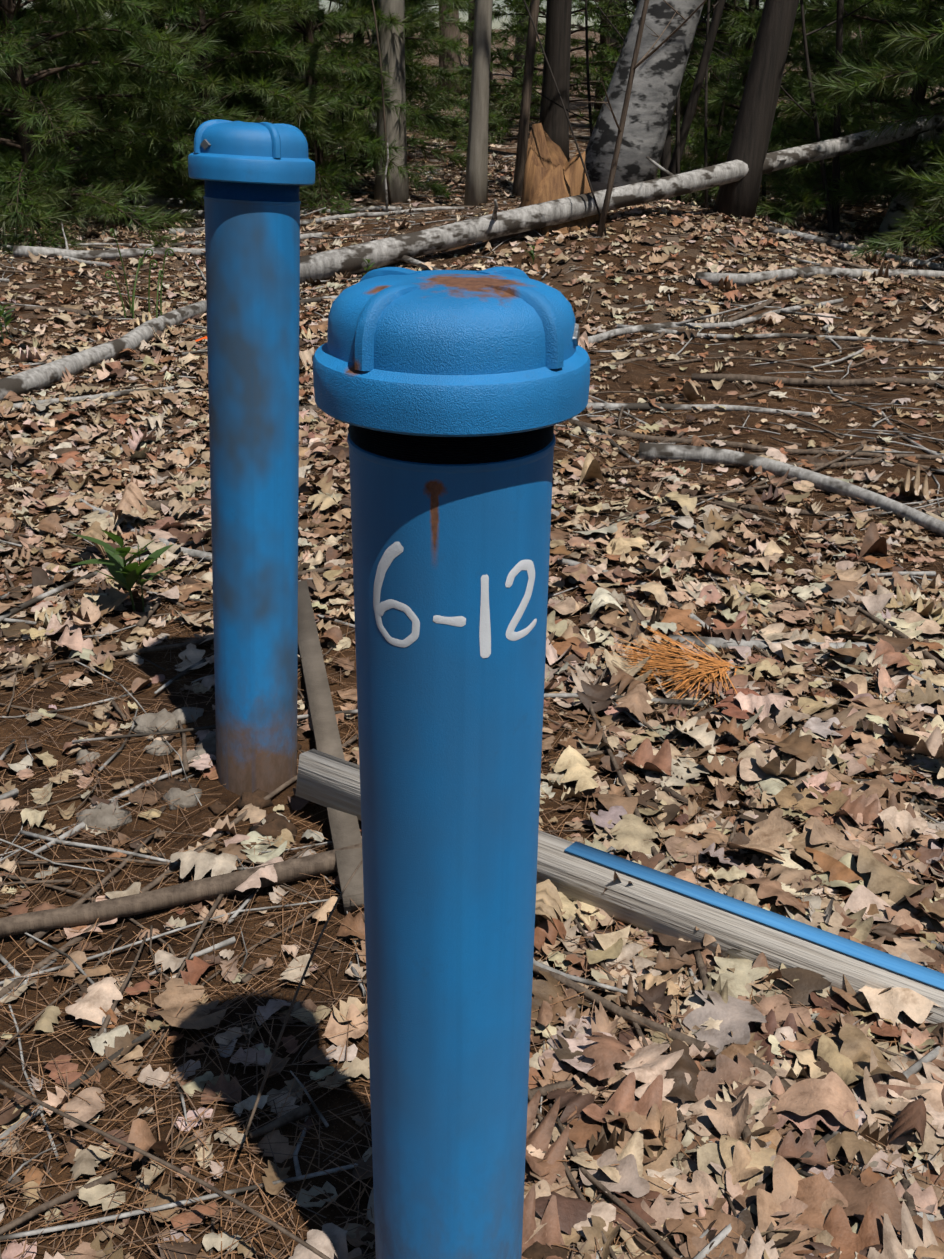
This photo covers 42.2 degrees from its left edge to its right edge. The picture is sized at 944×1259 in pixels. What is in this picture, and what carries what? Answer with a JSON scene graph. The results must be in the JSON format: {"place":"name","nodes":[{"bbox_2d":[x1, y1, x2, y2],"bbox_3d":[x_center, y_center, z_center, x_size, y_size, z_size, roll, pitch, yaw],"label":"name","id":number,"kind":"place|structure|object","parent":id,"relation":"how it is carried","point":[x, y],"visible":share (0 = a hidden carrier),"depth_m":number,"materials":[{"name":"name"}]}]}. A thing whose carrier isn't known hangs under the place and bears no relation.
{"place":"outdoors","nodes":[
{"label":"outdoors","id":0,"kind":"place"},
{"bbox_2d":[16,0,861,31],"label":"sky","id":1,"kind":"structure","parent":0,"point":[495,23],"materials":[{"name":"white"}]},
{"bbox_2d":[0,25,943,1258],"bbox_3d":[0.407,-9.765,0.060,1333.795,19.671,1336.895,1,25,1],"label":"ground","id":2,"kind":"structure","parent":0,"point":[198,820],"depth_m":1.91,"materials":[{"name":"brown soil"}]},
{"bbox_2d":[0,304,14,342],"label":"sprout plant","id":3,"kind":"object","parent":2,"relation":"on","point":[7,319],"visible":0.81,"depth_m":4.27,"materials":[{"name":"green plant"}]},
{"bbox_2d":[0,35,90,188],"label":"pine tree","id":4,"kind":"object","parent":2,"relation":"on","point":[40,53],"visible":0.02,"depth_m":8.66,"materials":[{"name":"green plant"}]},
{"bbox_2d":[0,0,94,199],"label":"pine tree","id":5,"kind":"object","parent":2,"relation":"on","point":[27,8],"visible":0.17,"depth_m":7.54,"materials":[{"name":"green plant"}]},
{"bbox_2d":[27,13,114,184],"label":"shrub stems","id":6,"kind":"object","parent":2,"relation":"on","point":[61,84],"visible":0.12,"depth_m":8.45,"materials":[{"name":"brown plant"}]},
{"bbox_2d":[0,1,183,113],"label":"pine tree","id":7,"kind":"object","parent":2,"relation":"on","point":[42,66],"depth_m":11.24,"materials":[{"name":"green plant"}]},
{"bbox_2d":[44,1,156,204],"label":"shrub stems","id":8,"kind":"object","parent":2,"relation":"on","point":[113,147],"visible":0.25,"depth_m":7.92,"materials":[{"name":"brown plant"}]},
{"bbox_2d":[0,0,240,193],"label":"pine tree","id":9,"kind":"object","parent":2,"relation":"on","point":[15,136],"visible":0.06,"depth_m":7.84,"materials":[{"name":"green plant"}]},
{"bbox_2d":[71,529,173,611],"bbox_3d":[-0.634,-0.097,2.225,0.180,0.209,0.126,1,25,1],"label":"seedling plant","id":10,"kind":"object","parent":2,"relation":"on","point":[128,576],"visible":0.92,"depth_m":2.22,"materials":[{"name":"green plant"}]},
{"bbox_2d":[0,0,266,254],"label":"pine tree","id":11,"kind":"object","parent":2,"relation":"on","point":[37,197],"visible":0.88,"depth_m":6.87,"materials":[{"name":"green plant"}]},
{"bbox_2d":[105,228,173,318],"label":"fern sprouts","id":12,"kind":"object","parent":2,"relation":"on","point":[140,261],"visible":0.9,"depth_m":4.71,"materials":[{"name":"plant"}]},
{"bbox_2d":[125,15,156,171],"bbox_3d":[-2.726,-7.120,9.103,3.242,7.256,2.988,1,25,1],"label":"bare tree","id":13,"kind":"object","parent":2,"relation":"on","point":[139,74],"depth_m":9.90,"materials":[{"name":"brown plant"}]},
{"bbox_2d":[0,1,346,161],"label":"pine tree","id":14,"kind":"object","parent":2,"relation":"on","point":[160,26],"depth_m":10.19,"materials":[{"name":"green plant"}]},
{"bbox_2d":[1,0,371,194],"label":"pine tree","id":15,"kind":"object","parent":2,"relation":"on","point":[234,33],"visible":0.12,"depth_m":8.71,"materials":[{"name":"green plant"}]},
{"bbox_2d":[5,0,406,218],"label":"pine tree","id":16,"kind":"object","parent":2,"relation":"on","point":[289,55],"visible":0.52,"depth_m":7.56,"materials":[{"name":"green plant"}]},
{"bbox_2d":[188,119,314,795],"bbox_3d":[-0.298,-0.041,1.695,0.220,1.230,0.151,-19,31,-36],"label":"well pipe","id":17,"kind":"object","parent":2,"relation":"on","point":[254,176],"visible":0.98,"depth_m":1.55,"materials":[{"name":"blue metal"}]},
{"bbox_2d":[282,1,305,79],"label":"bare tree","id":18,"kind":"object","parent":2,"relation":"on","point":[301,72],"depth_m":15.85,"materials":[{"name":"brown plant"}]},
{"bbox_2d":[147,0,489,214],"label":"pine tree","id":19,"kind":"object","parent":2,"relation":"on","point":[354,57],"visible":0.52,"depth_m":8.29,"materials":[{"name":"green plant"}]},
{"bbox_2d":[76,704,568,1258],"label":"spoil lumps round pipes","id":20,"kind":"object","parent":2,"relation":"on","point":[100,816],"visible":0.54,"depth_m":1.70,"materials":[{"name":"stone"}]},
{"bbox_2d":[298,580,363,914],"bbox_3d":[-0.234,0.125,1.905,0.036,0.028,0.980,-7,26,-10],"label":"wooden stake","id":21,"kind":"object","parent":2,"relation":"on","point":[344,829],"visible":0.57,"depth_m":1.82,"materials":[{"name":"wood"}]},
{"bbox_2d":[319,0,347,187],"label":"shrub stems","id":22,"kind":"object","parent":2,"relation":"on","point":[341,89],"visible":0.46,"depth_m":9.08,"materials":[{"name":"brown plant"}]},
{"bbox_2d":[312,0,391,204],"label":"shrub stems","id":23,"kind":"object","parent":2,"relation":"on","point":[385,139],"visible":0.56,"depth_m":8.20,"materials":[{"name":"brown plant"}]},
{"bbox_2d":[226,0,511,163],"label":"pine tree","id":24,"kind":"object","parent":2,"relation":"on","point":[415,43],"visible":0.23,"depth_m":11.20,"materials":[{"name":"green plant"}]},
{"bbox_2d":[363,259,374,274],"bbox_3d":[-0.454,-1.584,5.438,0.066,0.136,0.107,5,25,9],"label":"sprout plant","id":25,"kind":"object","parent":2,"relation":"on","point":[368,266],"visible":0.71,"depth_m":5.42,"materials":[{"name":"green plant"}]},
{"bbox_2d":[364,20,376,65],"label":"shrub stems","id":26,"kind":"object","parent":2,"relation":"on","point":[369,37],"visible":0.06,"depth_m":10.19,"materials":[{"name":"brown plant"}]},
{"bbox_2d":[365,7,376,160],"bbox_3d":[-0.125,-8.046,9.714,3.627,8.458,3.664,18,30,32],"label":"bare tree","id":27,"kind":"object","parent":2,"relation":"on","point":[373,36],"visible":0.06,"depth_m":10.87,"materials":[{"name":"brown wood"}]},
{"bbox_2d":[374,0,408,202],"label":"bare tree","id":28,"kind":"object","parent":2,"relation":"on","point":[392,45],"visible":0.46,"depth_m":8.40,"materials":[{"name":"grey plant"}]},
{"bbox_2d":[324,0,501,88],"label":"pine tree","id":29,"kind":"object","parent":2,"relation":"on","point":[446,59],"visible":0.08,"depth_m":21.26,"materials":[{"name":"green plant"}]},
{"bbox_2d":[438,2,463,94],"bbox_3d":[-0.912,-14.342,19.557,3.630,10.861,4.733,1,25,1],"label":"bare tree","id":30,"kind":"object","parent":2,"relation":"on","point":[449,32],"visible":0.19,"depth_m":20.73,"materials":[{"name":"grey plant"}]},
{"bbox_2d":[313,266,589,1258],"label":"well pipe","id":31,"kind":"object","parent":2,"relation":"on","point":[451,398],"visible":1,"depth_m":0.70,"materials":[{"name":"blue metal"}]},
{"bbox_2d":[0,124,943,1258],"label":"leaf litter","id":32,"kind":"object","parent":2,"relation":"on","point":[843,1072],"visible":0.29,"depth_m":1.70,"materials":[{"name":"beige plant"}]},
{"bbox_2d":[0,138,943,1258],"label":"fallen branches","id":33,"kind":"object","parent":2,"relation":"on","point":[39,378],"visible":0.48,"depth_m":3.80,"materials":[{"name":"grey wood"}]},
{"bbox_2d":[0,202,943,1258],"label":"fallen pine needles","id":34,"kind":"object","parent":2,"relation":"on","point":[674,662],"visible":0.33,"depth_m":1.41,"materials":[{"name":"brown plant"}]},
{"bbox_2d":[464,0,492,205],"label":"pale thin tree","id":35,"kind":"object","parent":2,"relation":"on","point":[476,187],"visible":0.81,"depth_m":7.95,"materials":[{"name":"grey plant"}]},
{"bbox_2d":[466,0,494,126],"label":"bare tree","id":36,"kind":"object","parent":2,"relation":"on","point":[470,41],"visible":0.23,"depth_m":14.42,"materials":[{"name":"brown plant"}]},
{"bbox_2d":[512,2,536,77],"bbox_3d":[1.197,-16.766,23.332,5.677,11.656,5.651,17,30,31],"label":"bare tree","id":37,"kind":"object","parent":2,"relation":"on","point":[514,72],"visible":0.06,"depth_m":25.19,"materials":[{"name":"brown plant"}]},
{"bbox_2d":[512,0,539,195],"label":"bare tree","id":38,"kind":"object","parent":2,"relation":"on","point":[521,152],"visible":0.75,"depth_m":8.82,"materials":[{"name":"brown plant"}]},
{"bbox_2d":[423,0,633,144],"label":"pine tree","id":39,"kind":"object","parent":2,"relation":"on","point":[516,7],"visible":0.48,"depth_m":13.49,"materials":[{"name":"green plant"}]},
{"bbox_2d":[524,242,539,264],"bbox_3d":[0.277,-1.731,5.673,0.058,0.118,0.083,-20,32,-37],"label":"sprout plant","id":40,"kind":"object","parent":2,"relation":"on","point":[532,254],"visible":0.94,"depth_m":5.67,"materials":[{"name":"green plant"}]},
{"bbox_2d":[488,123,600,236],"bbox_3d":[0.366,-2.271,6.177,0.720,0.531,0.636,1,25,1],"label":"rotten stump","id":41,"kind":"object","parent":2,"relation":"on","point":[551,173],"visible":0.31,"depth_m":6.06,"materials":[{"name":"brown wood"}]},
{"bbox_2d":[496,0,592,136],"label":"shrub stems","id":42,"kind":"object","parent":2,"relation":"on","point":[587,66],"visible":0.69,"depth_m":9.00,"materials":[{"name":"brown plant"}]},
{"bbox_2d":[539,0,571,161],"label":"bare tree","id":43,"kind":"object","parent":2,"relation":"on","point":[553,121],"visible":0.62,"depth_m":11.43,"materials":[{"name":"brown plant"}]},
{"bbox_2d":[523,0,606,235],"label":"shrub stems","id":44,"kind":"object","parent":2,"relation":"on","point":[586,173],"visible":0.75,"depth_m":5.90,"materials":[{"name":"brown plant"}]},
{"bbox_2d":[508,0,715,108],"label":"pine tree","id":45,"kind":"object","parent":2,"relation":"on","point":[574,41],"visible":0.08,"depth_m":17.19,"materials":[{"name":"green plant"}]},
{"bbox_2d":[609,0,626,71],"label":"bare tree","id":46,"kind":"object","parent":2,"relation":"on","point":[611,40],"visible":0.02,"depth_m":18.65,"materials":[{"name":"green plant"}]},
{"bbox_2d":[295,749,943,1023],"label":"wooden plank","id":47,"kind":"object","parent":2,"relation":"on","point":[647,898],"visible":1,"depth_m":1.40,"materials":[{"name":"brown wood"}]},
{"bbox_2d":[300,112,943,283],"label":"fallen birch log","id":48,"kind":"object","parent":2,"relation":"on","point":[406,248],"visible":0.85,"depth_m":5.97,"materials":[{"name":"white wood"}]},
{"bbox_2d":[577,0,706,237],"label":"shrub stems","id":49,"kind":"object","parent":2,"relation":"on","point":[620,127],"visible":0.94,"depth_m":5.65,"materials":[{"name":"brown plant"}]},
{"bbox_2d":[585,0,703,191],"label":"leaning birch tree","id":50,"kind":"object","parent":2,"relation":"on","point":[658,77],"visible":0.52,"depth_m":6.46,"materials":[{"name":"grey plant"}]},
{"bbox_2d":[633,0,671,198],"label":"bare tree","id":51,"kind":"object","parent":2,"relation":"on","point":[665,160],"visible":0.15,"depth_m":7.77,"materials":[{"name":"brown plant"}]},
{"bbox_2d":[593,0,717,202],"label":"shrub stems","id":52,"kind":"object","parent":2,"relation":"on","point":[677,137],"visible":0.48,"depth_m":6.83,"materials":[{"name":"brown plant"}]},
{"bbox_2d":[598,0,715,172],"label":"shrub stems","id":53,"kind":"object","parent":2,"relation":"on","point":[685,152],"visible":0.23,"depth_m":8.86,"materials":[{"name":"brown plant"}]},
{"bbox_2d":[601,0,733,172],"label":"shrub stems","id":54,"kind":"object","parent":2,"relation":"on","point":[689,55],"visible":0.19,"depth_m":8.90,"materials":[{"name":"brown plant"}]},
{"bbox_2d":[632,0,709,207],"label":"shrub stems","id":55,"kind":"object","parent":2,"relation":"on","point":[705,108],"visible":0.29,"depth_m":7.47,"materials":[{"name":"brown plant"}]},
{"bbox_2d":[674,40,693,171],"bbox_3d":[1.419,-5.974,8.702,3.521,5.654,1.757,21,32,37],"label":"bare tree","id":56,"kind":"object","parent":2,"relation":"on","point":[683,108],"visible":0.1,"depth_m":9.59,"materials":[{"name":"brown plant"}]},
{"bbox_2d":[634,0,735,202],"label":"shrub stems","id":57,"kind":"object","parent":2,"relation":"on","point":[720,126],"visible":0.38,"depth_m":8.43,"materials":[{"name":"brown plant"}]},
{"bbox_2d":[666,0,725,175],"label":"bare tree","id":58,"kind":"object","parent":2,"relation":"on","point":[700,74],"visible":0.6,"depth_m":7.08,"materials":[{"name":"brown plant"}]},
{"bbox_2d":[714,0,744,130],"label":"bare tree","id":59,"kind":"object","parent":2,"relation":"on","point":[723,57],"depth_m":12.70,"materials":[{"name":"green plant"}]},
{"bbox_2d":[713,0,745,144],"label":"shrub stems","id":60,"kind":"object","parent":2,"relation":"on","point":[728,80],"depth_m":9.57,"materials":[{"name":"brown plant"}]},
{"bbox_2d":[701,0,804,83],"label":"pine tree","id":61,"kind":"object","parent":2,"relation":"on","point":[710,77],"depth_m":21.52,"materials":[{"name":"green plant"}]},
{"bbox_2d":[586,0,924,212],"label":"pine tree","id":62,"kind":"object","parent":2,"relation":"on","point":[691,68],"visible":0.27,"depth_m":8.39,"materials":[{"name":"green plant"}]},
{"bbox_2d":[713,0,798,220],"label":"dark tree","id":63,"kind":"object","parent":2,"relation":"on","point":[749,144],"visible":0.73,"depth_m":6.27,"materials":[{"name":"brown plant"}]},
{"bbox_2d":[698,0,830,203],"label":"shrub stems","id":64,"kind":"object","parent":2,"relation":"on","point":[763,187],"visible":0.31,"depth_m":8.46,"materials":[{"name":"brown plant"}]},
{"bbox_2d":[671,0,943,237],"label":"pine tree","id":65,"kind":"object","parent":2,"relation":"on","point":[823,15],"visible":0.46,"depth_m":7.21,"materials":[{"name":"green plant"}]},
{"bbox_2d":[671,0,943,184],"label":"pine tree","id":66,"kind":"object","parent":2,"relation":"on","point":[712,117],"visible":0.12,"depth_m":9.69,"materials":[{"name":"green plant"}]},
{"bbox_2d":[671,1,943,152],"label":"pine tree","id":67,"kind":"object","parent":2,"relation":"on","point":[881,119],"visible":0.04,"depth_m":11.34,"materials":[{"name":"green plant"}]},
{"bbox_2d":[779,0,873,232],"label":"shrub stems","id":68,"kind":"object","parent":2,"relation":"on","point":[824,182],"visible":0.75,"depth_m":6.66,"materials":[{"name":"brown plant"}]},
{"bbox_2d":[831,0,843,234],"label":"sapling","id":69,"kind":"object","parent":2,"relation":"on","point":[837,118],"visible":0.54,"depth_m":6.75,"materials":[{"name":"brown plant"}]},
{"bbox_2d":[756,0,943,263],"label":"pine tree","id":70,"kind":"object","parent":2,"relation":"on","point":[919,38],"visible":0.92,"depth_m":6.23,"materials":[{"name":"green plant"}]},
{"bbox_2d":[823,0,898,198],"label":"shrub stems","id":71,"kind":"object","parent":2,"relation":"on","point":[866,46],"visible":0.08,"depth_m":8.64,"materials":[{"name":"brown plant"}]},
{"bbox_2d":[785,0,939,99],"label":"pine tree","id":72,"kind":"object","parent":2,"relation":"on","point":[847,72],"depth_m":19.52,"materials":[{"name":"green plant"}]},
{"bbox_2d":[848,0,893,181],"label":"bare tree","id":73,"kind":"object","parent":2,"relation":"on","point":[872,92],"visible":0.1,"depth_m":9.23,"materials":[{"name":"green plant"}]},
{"bbox_2d":[856,5,889,207],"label":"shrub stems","id":74,"kind":"object","parent":2,"relation":"on","point":[872,108],"visible":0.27,"depth_m":8.35,"materials":[{"name":"brown plant"}]},
{"bbox_2d":[819,37,943,205],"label":"pine tree","id":75,"kind":"object","parent":2,"relation":"on","point":[935,109],"visible":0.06,"depth_m":8.65,"materials":[{"name":"green plant"}]},
{"bbox_2d":[868,156,940,179],"bbox_3d":[4.958,-5.696,8.990,3.484,4.791,3.327,1,25,1],"label":"pine tree","id":76,"kind":"object","parent":2,"relation":"on","point":[885,166],"visible":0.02,"depth_m":10.03,"materials":[{"name":"green plant"}]},
{"bbox_2d":[876,127,943,236],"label":"pine tree","id":77,"kind":"object","parent":2,"relation":"on","point":[898,206],"visible":0.4,"depth_m":7.36,"materials":[{"name":"plant"}]}
]}

